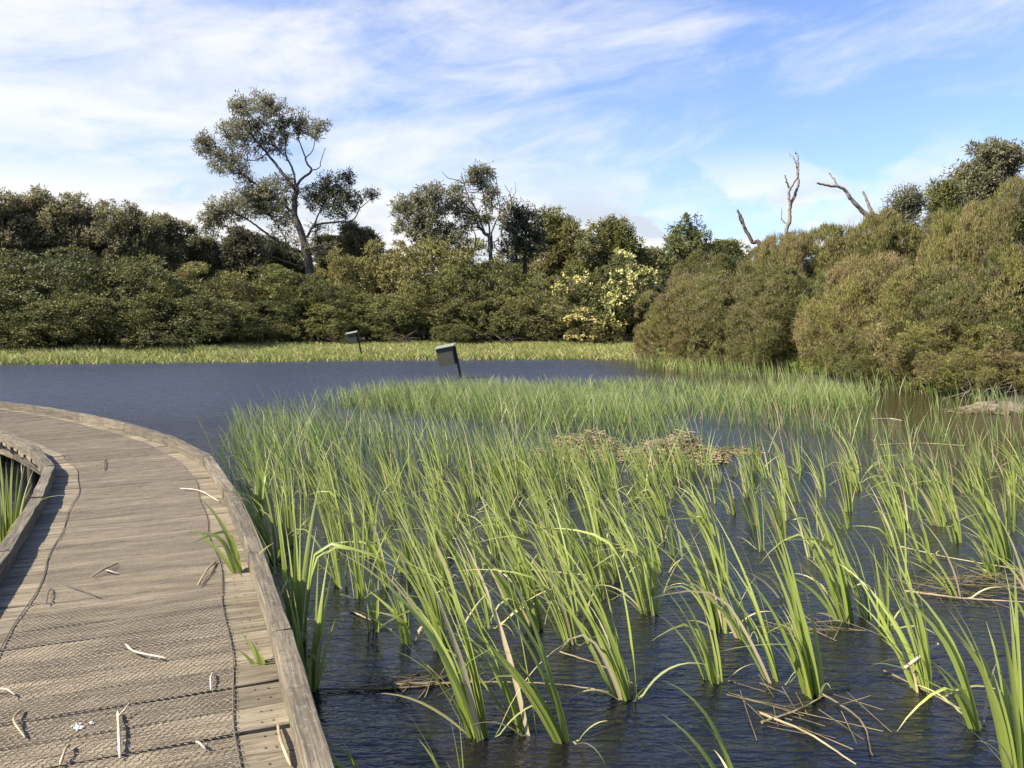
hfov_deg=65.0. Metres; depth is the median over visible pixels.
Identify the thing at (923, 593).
floating stem
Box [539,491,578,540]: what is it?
reed clump
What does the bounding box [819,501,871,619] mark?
reed clump
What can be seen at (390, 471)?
reed clump
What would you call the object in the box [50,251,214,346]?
tea tree shrub
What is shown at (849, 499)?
reed clump
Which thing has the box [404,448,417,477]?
reed clump
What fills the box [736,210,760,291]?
dead tree
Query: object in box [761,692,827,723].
floating stem
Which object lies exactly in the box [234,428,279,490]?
reed clump
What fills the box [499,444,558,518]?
reed clump
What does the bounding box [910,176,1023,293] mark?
paperbark shrub
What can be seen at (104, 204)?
she oak
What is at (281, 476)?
reed clump
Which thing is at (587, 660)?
floating stem
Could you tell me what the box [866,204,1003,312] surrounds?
paperbark shrub
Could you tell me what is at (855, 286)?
paperbark shrub
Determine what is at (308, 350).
grass
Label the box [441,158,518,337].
gum tree
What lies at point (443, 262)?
distant tree
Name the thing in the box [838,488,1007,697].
reed clump
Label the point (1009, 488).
reed clump
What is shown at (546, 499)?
reed clump
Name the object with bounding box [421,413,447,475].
reed clump
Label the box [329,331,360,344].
dead branches
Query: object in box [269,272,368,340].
olive shrub
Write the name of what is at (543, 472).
reed clump
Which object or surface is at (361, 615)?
floating stem
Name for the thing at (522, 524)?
reed clump
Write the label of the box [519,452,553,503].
reed clump
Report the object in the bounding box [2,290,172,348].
tea tree shrub
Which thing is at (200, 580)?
dry reed scrap
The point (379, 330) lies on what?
olive shrub
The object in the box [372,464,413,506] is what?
reed clump
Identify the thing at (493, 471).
reed clump
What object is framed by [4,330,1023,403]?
ground
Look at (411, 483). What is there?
reed clump
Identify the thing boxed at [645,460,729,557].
reed clump
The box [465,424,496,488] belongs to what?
reed clump
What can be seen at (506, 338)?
dead branches
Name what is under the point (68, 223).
she oak
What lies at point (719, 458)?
straw raft
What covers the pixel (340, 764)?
reed clump
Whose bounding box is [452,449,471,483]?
reed clump
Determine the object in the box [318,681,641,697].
floating stem
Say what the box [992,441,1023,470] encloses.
reed clump
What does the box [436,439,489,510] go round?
reed clump
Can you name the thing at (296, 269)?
round tree
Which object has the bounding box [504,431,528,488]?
reed clump
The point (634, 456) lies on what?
reed clump
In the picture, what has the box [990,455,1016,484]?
reed clump
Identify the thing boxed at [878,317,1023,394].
paperbark shrub
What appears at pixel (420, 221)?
gum tree
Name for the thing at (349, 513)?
reed clump
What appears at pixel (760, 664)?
reed clump
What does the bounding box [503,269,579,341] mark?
olive shrub
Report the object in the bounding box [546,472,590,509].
reed clump
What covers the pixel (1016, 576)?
reed clump
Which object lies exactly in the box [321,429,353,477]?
reed clump
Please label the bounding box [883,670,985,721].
floating stem
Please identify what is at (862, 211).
dead tree
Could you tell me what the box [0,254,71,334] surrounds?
tea tree shrub
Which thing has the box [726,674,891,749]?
straw tangle
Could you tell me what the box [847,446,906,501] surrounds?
reed clump
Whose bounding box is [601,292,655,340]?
olive shrub
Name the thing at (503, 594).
reed clump
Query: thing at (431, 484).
reed clump
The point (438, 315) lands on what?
olive shrub
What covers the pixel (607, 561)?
reed clump
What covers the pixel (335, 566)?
reed clump
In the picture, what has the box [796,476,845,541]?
reed clump
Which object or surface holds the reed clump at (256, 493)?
on the water
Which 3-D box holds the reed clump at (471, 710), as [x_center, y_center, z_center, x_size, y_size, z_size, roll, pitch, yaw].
[-0.278,1.210,3.947,1.074,1.228,0.387,0,4,0]
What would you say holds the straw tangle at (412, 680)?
on the water
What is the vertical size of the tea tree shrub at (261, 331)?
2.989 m
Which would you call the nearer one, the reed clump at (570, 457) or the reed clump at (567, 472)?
the reed clump at (567, 472)
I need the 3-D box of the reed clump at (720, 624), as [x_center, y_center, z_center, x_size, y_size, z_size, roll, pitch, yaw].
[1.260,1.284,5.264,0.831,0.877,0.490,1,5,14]
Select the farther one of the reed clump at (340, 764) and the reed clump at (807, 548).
the reed clump at (807, 548)
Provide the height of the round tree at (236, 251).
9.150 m
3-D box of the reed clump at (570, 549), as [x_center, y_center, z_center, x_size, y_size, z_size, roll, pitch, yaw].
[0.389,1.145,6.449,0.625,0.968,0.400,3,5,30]
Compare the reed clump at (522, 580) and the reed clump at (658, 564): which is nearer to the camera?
the reed clump at (522, 580)
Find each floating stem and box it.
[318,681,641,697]
[345,680,479,686]
[349,610,391,629]
[559,651,639,687]
[759,711,856,764]
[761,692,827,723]
[822,692,872,755]
[880,443,964,445]
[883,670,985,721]
[901,546,1017,569]
[905,590,1023,602]
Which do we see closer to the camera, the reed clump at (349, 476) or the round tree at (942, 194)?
the reed clump at (349, 476)
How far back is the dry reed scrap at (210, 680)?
3.42 m
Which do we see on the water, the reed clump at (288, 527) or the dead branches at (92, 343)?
the reed clump at (288, 527)
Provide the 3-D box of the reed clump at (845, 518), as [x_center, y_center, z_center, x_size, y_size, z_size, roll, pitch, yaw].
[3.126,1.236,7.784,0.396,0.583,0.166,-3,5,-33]
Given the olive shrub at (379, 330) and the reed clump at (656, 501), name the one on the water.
the reed clump at (656, 501)
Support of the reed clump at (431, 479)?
on the water
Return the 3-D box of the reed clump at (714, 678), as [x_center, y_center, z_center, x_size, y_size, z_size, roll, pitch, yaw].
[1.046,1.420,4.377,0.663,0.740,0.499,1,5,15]
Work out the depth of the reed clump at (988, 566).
6.31 m
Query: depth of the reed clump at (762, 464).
10.33 m
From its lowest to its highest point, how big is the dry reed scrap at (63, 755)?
0.023 m
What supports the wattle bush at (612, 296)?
on the ground at (917, 389)
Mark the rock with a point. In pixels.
(994, 405)
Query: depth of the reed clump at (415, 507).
7.43 m
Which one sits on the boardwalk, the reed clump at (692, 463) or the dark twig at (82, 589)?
the dark twig at (82, 589)
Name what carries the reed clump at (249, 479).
on the water
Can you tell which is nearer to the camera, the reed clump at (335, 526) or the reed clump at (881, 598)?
the reed clump at (881, 598)
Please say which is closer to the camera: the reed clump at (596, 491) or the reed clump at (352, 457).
the reed clump at (596, 491)
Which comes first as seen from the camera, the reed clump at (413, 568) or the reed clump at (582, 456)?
the reed clump at (413, 568)
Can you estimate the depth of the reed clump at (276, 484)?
8.51 m
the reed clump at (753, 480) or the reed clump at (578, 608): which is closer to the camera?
the reed clump at (578, 608)
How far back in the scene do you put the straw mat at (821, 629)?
5.22 m
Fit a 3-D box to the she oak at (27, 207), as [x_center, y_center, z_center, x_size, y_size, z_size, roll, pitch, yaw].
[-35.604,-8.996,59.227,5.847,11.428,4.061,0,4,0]
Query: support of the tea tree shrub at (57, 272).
on the ground at (917, 389)
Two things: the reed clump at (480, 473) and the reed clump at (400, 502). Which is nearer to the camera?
the reed clump at (400, 502)
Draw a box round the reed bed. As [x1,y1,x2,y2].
[193,367,886,499]
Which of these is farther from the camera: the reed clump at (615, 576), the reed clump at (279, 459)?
the reed clump at (279, 459)
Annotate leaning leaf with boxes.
[2,495,65,540]
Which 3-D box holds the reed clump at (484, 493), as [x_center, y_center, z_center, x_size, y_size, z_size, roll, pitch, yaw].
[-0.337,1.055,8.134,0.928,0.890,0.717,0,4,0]
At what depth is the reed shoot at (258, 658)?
3.63 m
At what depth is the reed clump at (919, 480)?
9.88 m
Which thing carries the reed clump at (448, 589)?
on the water
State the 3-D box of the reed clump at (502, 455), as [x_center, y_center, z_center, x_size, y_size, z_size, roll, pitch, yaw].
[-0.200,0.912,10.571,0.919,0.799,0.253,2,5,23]
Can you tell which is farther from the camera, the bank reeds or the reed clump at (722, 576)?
the bank reeds
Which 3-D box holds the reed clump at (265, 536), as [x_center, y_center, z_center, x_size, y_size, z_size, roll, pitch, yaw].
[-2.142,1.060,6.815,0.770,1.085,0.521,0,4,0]
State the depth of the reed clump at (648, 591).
5.57 m
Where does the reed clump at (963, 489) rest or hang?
in the water
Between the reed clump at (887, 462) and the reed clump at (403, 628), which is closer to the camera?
the reed clump at (403, 628)
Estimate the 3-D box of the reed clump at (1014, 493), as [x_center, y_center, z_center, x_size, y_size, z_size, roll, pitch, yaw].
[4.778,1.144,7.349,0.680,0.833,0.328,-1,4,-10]
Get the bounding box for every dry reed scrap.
[0,688,14,694]
[12,708,24,737]
[59,744,70,765]
[91,563,118,577]
[116,703,129,758]
[125,644,165,657]
[180,488,218,501]
[195,741,205,749]
[198,561,215,584]
[210,672,212,688]
[277,724,291,766]
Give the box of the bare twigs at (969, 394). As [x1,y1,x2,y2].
[946,373,1021,398]
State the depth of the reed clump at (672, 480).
9.89 m
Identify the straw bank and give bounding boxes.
[943,406,1023,414]
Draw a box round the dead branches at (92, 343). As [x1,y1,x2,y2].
[75,334,106,347]
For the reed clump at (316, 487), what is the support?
on the water
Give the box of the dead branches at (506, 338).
[484,330,522,343]
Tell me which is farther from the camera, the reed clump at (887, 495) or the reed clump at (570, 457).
the reed clump at (570, 457)
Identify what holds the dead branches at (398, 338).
on the ground at (917, 389)
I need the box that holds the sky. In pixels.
[0,0,1023,280]
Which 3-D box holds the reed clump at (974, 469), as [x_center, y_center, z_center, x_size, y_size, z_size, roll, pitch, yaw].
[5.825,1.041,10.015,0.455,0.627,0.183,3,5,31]
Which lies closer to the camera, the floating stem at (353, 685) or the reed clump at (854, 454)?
the floating stem at (353, 685)
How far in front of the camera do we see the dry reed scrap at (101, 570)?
4.95 m
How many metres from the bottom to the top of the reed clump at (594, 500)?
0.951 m
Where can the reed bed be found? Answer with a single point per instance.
(491, 398)
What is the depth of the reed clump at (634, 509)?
7.83 m
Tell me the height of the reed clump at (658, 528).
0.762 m
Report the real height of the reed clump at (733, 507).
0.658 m
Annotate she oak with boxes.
[0,183,61,280]
[0,186,34,267]
[36,190,101,284]
[72,198,123,287]
[80,199,167,295]
[143,210,201,281]
[179,233,223,284]
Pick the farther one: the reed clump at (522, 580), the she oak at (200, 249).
the she oak at (200, 249)
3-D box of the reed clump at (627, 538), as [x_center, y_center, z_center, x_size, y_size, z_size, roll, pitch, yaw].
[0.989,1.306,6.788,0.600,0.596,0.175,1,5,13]
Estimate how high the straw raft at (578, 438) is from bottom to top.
0.453 m
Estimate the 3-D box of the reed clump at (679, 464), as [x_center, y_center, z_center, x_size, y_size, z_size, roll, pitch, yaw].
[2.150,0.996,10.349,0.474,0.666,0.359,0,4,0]
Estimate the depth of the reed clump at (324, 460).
10.12 m
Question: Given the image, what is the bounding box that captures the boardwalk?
[0,401,334,767]
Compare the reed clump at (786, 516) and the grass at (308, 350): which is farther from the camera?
the grass at (308, 350)
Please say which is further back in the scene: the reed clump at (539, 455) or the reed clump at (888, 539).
the reed clump at (539, 455)
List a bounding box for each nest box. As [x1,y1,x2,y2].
[345,330,361,353]
[434,343,461,377]
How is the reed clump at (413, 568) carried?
on the water
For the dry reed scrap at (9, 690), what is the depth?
3.33 m
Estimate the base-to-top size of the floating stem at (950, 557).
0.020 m
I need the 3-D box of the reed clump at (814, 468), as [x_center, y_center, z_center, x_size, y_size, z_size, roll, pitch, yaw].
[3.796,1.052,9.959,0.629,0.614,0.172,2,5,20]
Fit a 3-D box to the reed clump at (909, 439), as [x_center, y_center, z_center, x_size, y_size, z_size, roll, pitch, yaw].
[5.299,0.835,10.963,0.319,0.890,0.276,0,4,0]
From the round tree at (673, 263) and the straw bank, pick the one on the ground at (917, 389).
the round tree at (673, 263)
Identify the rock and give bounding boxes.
[959,400,1023,412]
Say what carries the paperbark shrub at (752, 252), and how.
on the ground at (917, 389)
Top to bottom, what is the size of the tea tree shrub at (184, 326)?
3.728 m
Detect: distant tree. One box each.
[104,260,258,327]
[192,258,316,296]
[264,248,391,300]
[373,253,478,281]
[435,237,558,302]
[510,248,614,320]
[595,244,703,315]
[681,238,771,273]
[737,245,839,284]
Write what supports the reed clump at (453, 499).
on the water
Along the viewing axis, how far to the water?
6.03 m
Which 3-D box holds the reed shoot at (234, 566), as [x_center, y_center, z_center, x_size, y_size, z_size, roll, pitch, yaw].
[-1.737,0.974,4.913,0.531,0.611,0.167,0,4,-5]
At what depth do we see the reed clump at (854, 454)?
10.73 m
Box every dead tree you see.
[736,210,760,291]
[781,151,799,235]
[816,172,874,235]
[862,191,873,212]
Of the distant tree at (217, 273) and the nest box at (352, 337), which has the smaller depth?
the nest box at (352, 337)
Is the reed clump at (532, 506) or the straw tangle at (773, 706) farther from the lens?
the reed clump at (532, 506)
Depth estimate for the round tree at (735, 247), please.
64.66 m
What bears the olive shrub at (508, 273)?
on the ground at (917, 389)
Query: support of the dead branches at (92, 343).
on the ground at (917, 389)
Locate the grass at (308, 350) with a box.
[0,337,701,370]
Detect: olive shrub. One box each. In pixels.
[156,261,272,343]
[203,263,329,342]
[223,296,314,342]
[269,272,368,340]
[274,303,365,343]
[310,246,393,339]
[321,292,431,343]
[330,237,421,338]
[357,282,465,340]
[361,235,476,340]
[421,262,515,342]
[430,319,475,342]
[456,251,532,339]
[461,286,545,342]
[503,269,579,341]
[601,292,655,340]
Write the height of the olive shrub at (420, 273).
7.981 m
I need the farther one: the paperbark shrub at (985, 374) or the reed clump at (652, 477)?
the paperbark shrub at (985, 374)
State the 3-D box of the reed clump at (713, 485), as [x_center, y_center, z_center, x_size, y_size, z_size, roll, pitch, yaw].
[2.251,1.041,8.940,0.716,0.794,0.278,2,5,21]
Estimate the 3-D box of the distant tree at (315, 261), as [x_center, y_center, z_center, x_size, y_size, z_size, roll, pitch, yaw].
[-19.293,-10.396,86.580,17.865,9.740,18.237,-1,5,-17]
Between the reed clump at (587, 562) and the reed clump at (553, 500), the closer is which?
the reed clump at (587, 562)
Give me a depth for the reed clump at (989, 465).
10.82 m
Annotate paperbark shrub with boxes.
[631,270,734,364]
[655,246,751,359]
[658,320,731,366]
[660,261,808,367]
[718,228,821,349]
[721,319,821,371]
[723,260,869,369]
[748,229,816,352]
[776,221,875,358]
[790,249,921,381]
[807,204,940,324]
[817,319,944,387]
[823,205,905,308]
[848,259,998,385]
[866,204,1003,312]
[876,250,1023,389]
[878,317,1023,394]
[898,193,1016,313]
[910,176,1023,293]
[944,242,1023,386]
[945,332,1023,393]
[971,173,1023,316]
[997,198,1023,287]
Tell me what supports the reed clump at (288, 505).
on the water
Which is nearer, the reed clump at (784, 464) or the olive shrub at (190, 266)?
the reed clump at (784, 464)
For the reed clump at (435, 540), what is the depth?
6.37 m
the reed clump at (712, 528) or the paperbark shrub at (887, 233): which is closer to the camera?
the reed clump at (712, 528)
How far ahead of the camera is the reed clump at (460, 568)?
5.31 m
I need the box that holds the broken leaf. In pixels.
[904,643,938,668]
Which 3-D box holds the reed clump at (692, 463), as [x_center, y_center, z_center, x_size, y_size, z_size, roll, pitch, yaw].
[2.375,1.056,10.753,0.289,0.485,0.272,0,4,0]
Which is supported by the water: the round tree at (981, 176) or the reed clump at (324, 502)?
the reed clump at (324, 502)
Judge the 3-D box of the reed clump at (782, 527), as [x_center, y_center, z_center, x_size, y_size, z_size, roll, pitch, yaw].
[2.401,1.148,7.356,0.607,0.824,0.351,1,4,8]
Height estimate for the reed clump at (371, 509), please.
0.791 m
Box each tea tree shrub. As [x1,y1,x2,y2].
[0,245,154,346]
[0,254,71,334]
[0,303,86,350]
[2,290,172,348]
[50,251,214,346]
[102,287,261,350]
[175,301,302,344]
[511,295,592,342]
[621,264,683,336]
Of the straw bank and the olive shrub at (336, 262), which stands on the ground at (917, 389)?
the olive shrub at (336, 262)
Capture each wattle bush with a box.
[550,248,663,341]
[552,307,626,342]
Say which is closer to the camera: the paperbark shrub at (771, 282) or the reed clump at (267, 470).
the reed clump at (267, 470)
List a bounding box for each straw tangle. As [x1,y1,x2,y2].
[355,665,486,701]
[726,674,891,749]
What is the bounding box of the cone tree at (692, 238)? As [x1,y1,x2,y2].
[656,212,741,313]
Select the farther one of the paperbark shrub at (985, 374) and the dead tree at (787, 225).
the dead tree at (787, 225)
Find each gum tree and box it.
[189,87,381,333]
[386,179,471,337]
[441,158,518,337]
[493,196,549,290]
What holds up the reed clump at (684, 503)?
on the water
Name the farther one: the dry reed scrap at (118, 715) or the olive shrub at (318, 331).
the olive shrub at (318, 331)
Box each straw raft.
[531,426,636,462]
[629,428,732,466]
[709,445,766,456]
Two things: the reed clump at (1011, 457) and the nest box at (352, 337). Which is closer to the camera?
the reed clump at (1011, 457)
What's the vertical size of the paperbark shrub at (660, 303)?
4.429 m
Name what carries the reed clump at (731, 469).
in the water
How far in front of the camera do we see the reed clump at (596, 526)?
6.82 m
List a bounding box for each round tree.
[209,224,274,293]
[257,237,305,296]
[310,232,339,335]
[329,219,384,263]
[532,203,587,299]
[635,245,671,285]
[661,258,695,292]
[707,235,747,279]
[878,181,931,242]
[920,174,966,227]
[940,136,1023,212]
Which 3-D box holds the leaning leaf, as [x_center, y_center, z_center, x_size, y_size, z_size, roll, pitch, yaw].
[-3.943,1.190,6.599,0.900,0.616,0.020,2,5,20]
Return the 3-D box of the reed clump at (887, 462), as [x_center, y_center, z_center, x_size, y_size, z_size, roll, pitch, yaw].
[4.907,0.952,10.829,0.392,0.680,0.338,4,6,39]
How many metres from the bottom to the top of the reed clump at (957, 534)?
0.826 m
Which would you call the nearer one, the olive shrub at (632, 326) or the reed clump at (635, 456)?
the reed clump at (635, 456)
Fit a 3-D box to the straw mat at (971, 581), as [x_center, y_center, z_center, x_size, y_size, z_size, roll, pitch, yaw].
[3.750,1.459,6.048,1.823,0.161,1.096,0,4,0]
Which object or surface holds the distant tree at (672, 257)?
on the ground at (917, 389)
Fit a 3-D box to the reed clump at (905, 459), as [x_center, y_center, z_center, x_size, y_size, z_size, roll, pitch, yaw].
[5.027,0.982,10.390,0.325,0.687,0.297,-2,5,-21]
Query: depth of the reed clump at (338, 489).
9.24 m
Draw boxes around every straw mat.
[742,611,887,640]
[884,554,1023,611]
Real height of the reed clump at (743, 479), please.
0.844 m
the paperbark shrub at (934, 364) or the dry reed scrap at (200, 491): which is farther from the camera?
the paperbark shrub at (934, 364)
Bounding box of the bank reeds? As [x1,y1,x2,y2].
[635,351,1005,401]
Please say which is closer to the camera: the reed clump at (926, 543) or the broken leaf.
the broken leaf
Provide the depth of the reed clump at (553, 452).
10.55 m
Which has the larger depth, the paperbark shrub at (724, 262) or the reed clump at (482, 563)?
the paperbark shrub at (724, 262)
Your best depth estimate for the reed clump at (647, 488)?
8.67 m
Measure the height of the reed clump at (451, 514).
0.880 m
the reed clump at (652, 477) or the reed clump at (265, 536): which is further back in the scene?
the reed clump at (652, 477)
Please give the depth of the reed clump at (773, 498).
8.65 m
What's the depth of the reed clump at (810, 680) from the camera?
4.28 m
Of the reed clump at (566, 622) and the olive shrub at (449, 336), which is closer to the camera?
the reed clump at (566, 622)
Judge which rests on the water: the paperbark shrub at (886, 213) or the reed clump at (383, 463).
the reed clump at (383, 463)
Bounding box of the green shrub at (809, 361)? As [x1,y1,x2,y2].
[790,356,836,374]
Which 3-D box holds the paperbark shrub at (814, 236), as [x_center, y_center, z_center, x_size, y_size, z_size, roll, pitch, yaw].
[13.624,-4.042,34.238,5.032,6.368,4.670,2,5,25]
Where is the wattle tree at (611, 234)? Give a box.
[562,213,652,337]
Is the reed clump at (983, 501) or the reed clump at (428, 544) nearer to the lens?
the reed clump at (428, 544)
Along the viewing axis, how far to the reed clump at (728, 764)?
3.18 m
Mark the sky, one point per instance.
(650, 113)
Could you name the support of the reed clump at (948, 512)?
on the water
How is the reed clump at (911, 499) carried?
in the water
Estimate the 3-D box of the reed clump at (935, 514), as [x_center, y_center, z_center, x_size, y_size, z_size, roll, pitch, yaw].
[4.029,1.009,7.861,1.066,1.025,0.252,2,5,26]
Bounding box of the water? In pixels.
[0,359,1023,767]
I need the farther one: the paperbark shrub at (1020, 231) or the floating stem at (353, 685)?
the paperbark shrub at (1020, 231)
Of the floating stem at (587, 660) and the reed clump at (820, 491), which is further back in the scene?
the reed clump at (820, 491)
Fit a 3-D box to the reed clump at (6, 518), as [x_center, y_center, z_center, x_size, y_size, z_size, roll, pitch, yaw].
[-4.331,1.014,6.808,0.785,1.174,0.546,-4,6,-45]
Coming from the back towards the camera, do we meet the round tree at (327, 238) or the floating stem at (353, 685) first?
the round tree at (327, 238)
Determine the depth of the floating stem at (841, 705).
4.09 m
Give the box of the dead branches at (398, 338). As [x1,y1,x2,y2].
[380,329,415,344]
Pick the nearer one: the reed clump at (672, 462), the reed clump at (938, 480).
the reed clump at (938, 480)
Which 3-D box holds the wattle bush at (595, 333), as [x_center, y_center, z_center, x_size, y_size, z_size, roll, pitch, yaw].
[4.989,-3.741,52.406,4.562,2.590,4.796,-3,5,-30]
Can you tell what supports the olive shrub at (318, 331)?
on the ground at (917, 389)
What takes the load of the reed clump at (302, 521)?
on the water
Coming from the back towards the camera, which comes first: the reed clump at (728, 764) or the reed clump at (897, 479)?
the reed clump at (897, 479)
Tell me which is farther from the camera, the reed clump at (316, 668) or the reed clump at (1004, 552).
the reed clump at (1004, 552)
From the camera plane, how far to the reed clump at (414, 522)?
7.05 m
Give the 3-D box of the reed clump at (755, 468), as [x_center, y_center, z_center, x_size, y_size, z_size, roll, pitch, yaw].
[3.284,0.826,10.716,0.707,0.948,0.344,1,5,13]
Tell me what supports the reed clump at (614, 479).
on the water
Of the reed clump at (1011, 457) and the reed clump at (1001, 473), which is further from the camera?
the reed clump at (1011, 457)
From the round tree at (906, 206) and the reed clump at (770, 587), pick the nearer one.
the reed clump at (770, 587)
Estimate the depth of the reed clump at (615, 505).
8.23 m
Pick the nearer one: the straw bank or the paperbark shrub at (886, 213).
the straw bank
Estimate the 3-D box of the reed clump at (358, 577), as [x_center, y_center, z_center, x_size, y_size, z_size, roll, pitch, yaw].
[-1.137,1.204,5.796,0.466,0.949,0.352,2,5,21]
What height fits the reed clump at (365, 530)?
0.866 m
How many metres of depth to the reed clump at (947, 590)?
5.90 m
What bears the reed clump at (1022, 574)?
in the water
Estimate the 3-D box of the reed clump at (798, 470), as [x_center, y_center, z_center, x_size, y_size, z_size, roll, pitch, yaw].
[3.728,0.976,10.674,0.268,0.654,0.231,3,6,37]
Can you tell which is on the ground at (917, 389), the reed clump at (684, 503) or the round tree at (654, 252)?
the round tree at (654, 252)
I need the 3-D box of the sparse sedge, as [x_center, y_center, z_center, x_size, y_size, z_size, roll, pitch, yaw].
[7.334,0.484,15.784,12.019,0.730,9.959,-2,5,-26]
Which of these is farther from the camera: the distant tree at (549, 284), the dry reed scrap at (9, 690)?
the distant tree at (549, 284)
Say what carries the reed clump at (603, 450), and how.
in the water
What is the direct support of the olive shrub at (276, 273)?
on the ground at (917, 389)
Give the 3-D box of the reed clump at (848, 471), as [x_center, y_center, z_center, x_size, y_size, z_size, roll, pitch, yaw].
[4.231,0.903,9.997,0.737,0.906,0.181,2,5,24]
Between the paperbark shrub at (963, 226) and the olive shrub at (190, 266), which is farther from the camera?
the olive shrub at (190, 266)
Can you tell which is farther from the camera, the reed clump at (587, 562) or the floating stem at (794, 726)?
the reed clump at (587, 562)
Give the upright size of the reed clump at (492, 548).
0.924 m
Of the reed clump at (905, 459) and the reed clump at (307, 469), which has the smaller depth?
the reed clump at (307, 469)
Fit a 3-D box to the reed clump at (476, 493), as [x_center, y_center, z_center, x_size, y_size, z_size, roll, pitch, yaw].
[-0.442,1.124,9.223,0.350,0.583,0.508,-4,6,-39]
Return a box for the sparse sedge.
[614,379,1023,490]
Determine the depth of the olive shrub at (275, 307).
50.37 m
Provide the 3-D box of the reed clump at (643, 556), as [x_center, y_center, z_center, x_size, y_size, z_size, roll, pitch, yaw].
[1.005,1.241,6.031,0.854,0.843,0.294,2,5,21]
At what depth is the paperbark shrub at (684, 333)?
34.33 m
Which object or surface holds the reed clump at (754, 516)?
in the water
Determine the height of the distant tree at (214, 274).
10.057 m
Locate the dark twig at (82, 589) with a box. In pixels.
[62,584,100,597]
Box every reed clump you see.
[0,459,12,543]
[0,465,31,537]
[210,457,302,561]
[227,443,259,481]
[228,459,274,499]
[233,471,392,642]
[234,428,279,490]
[243,454,277,520]
[249,455,301,505]
[253,432,288,511]
[256,442,308,545]
[259,447,278,484]
[265,453,306,490]
[270,437,289,476]
[273,484,310,516]
[283,451,318,487]
[287,550,336,691]
[288,471,309,527]
[289,494,367,588]
[291,459,312,496]
[294,451,347,544]
[298,462,333,511]
[300,464,361,523]
[302,433,341,496]
[302,457,348,534]
[306,447,323,475]
[308,469,326,503]
[310,439,333,481]
[318,496,389,598]
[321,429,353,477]
[327,452,388,505]
[328,425,375,481]
[328,722,356,767]
[330,507,399,587]
[333,458,372,487]
[333,480,380,558]
[336,548,395,632]
[340,475,391,512]
[340,509,560,742]
[342,485,392,533]
[343,447,414,519]
[347,501,414,573]
[351,462,372,496]
[355,469,393,540]
[361,513,441,592]
[363,446,399,485]
[363,496,491,650]
[367,570,428,644]
[368,446,403,475]
[370,470,419,549]
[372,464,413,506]
[376,443,415,489]
[383,468,425,526]
[394,450,457,539]
[396,508,456,614]
[397,463,421,499]
[400,528,536,735]
[402,473,454,551]
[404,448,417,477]
[404,456,461,529]
[410,489,458,578]
[410,497,452,561]
[411,715,463,767]
[412,482,555,634]
[413,448,441,504]
[414,441,437,489]
[419,452,451,483]
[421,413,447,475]
[424,518,479,586]
[426,472,591,630]
[428,466,488,517]
[433,469,483,568]
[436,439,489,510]
[439,465,470,501]
[441,480,522,605]
[446,449,522,518]
[447,465,503,557]
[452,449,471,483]
[457,422,500,482]
[457,461,481,496]
[461,555,606,767]
[463,488,607,645]
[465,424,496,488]
[468,445,491,476]
[468,458,517,529]
[470,486,506,541]
[472,510,537,573]
[474,432,538,509]
[476,436,519,499]
[485,428,511,475]
[494,418,521,493]
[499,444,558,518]
[501,479,531,532]
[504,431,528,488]
[506,453,561,545]
[507,455,640,600]
[508,457,587,557]
[512,483,579,613]
[515,430,556,491]
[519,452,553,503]
[519,522,571,594]
[521,521,705,701]
[524,430,552,478]
[525,425,572,474]
[526,477,597,571]
[529,484,555,510]
[538,424,595,478]
[539,458,564,529]
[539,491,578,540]
[542,442,595,486]
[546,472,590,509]
[547,460,566,500]
[554,472,681,616]
[558,448,601,526]
[565,434,606,492]
[565,437,590,472]
[566,440,624,500]
[566,464,610,558]
[568,464,633,542]
[570,493,650,583]
[578,422,612,474]
[579,508,629,570]
[586,433,643,472]
[590,425,614,488]
[591,500,691,587]
[592,451,637,507]
[597,474,645,517]
[601,502,689,573]
[604,474,671,541]
[608,503,663,558]
[612,438,649,472]
[615,430,674,515]
[616,437,645,476]
[617,478,646,528]
[620,474,638,500]
[622,434,656,485]
[625,470,712,556]
[626,453,676,507]
[640,514,758,643]
[644,464,657,490]
[645,446,685,485]
[645,457,688,498]
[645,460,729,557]
[645,504,827,683]
[648,508,770,633]
[649,569,750,684]
[662,680,732,767]
[664,439,691,478]
[664,476,699,522]
[666,448,677,473]
[674,475,715,535]
[681,508,728,580]
[684,448,697,471]
[687,449,744,503]
[690,438,721,482]
[701,465,735,514]
[719,446,737,476]
[723,507,829,698]
[727,473,759,526]
[728,437,761,497]
[729,446,760,489]
[730,527,803,597]
[738,475,764,551]
[741,417,774,470]
[741,436,771,478]
[743,471,802,540]
[746,459,779,508]
[761,426,791,484]
[761,484,853,622]
[762,446,804,519]
[769,464,799,501]
[769,467,825,559]
[785,437,801,473]
[794,447,839,484]
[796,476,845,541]
[810,456,826,497]
[810,503,869,586]
[818,485,849,528]
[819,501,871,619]
[822,424,880,482]
[822,481,908,578]
[825,435,858,511]
[831,417,885,472]
[834,430,870,491]
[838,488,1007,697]
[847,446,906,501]
[863,494,895,547]
[864,432,890,471]
[865,439,980,526]
[867,455,929,530]
[868,545,931,631]
[872,433,936,485]
[872,456,895,517]
[876,470,939,563]
[877,574,995,730]
[879,450,919,491]
[891,438,914,476]
[891,516,994,597]
[895,448,918,510]
[903,449,984,519]
[904,419,913,468]
[904,446,948,500]
[912,553,1023,767]
[915,469,961,542]
[929,459,1011,562]
[941,453,974,493]
[954,511,999,577]
[961,450,998,482]
[964,438,994,506]
[966,434,987,473]
[973,427,1010,470]
[978,445,1021,495]
[979,526,1023,589]
[989,429,1023,476]
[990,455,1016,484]
[990,513,1023,616]
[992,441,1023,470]
[992,471,1023,516]
[996,453,1021,531]
[996,460,1023,503]
[997,445,1020,517]
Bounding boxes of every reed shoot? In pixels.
[186,496,272,573]
[234,626,273,664]
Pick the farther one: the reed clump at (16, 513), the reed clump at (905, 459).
the reed clump at (905, 459)
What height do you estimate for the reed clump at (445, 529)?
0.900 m
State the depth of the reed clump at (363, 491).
8.44 m

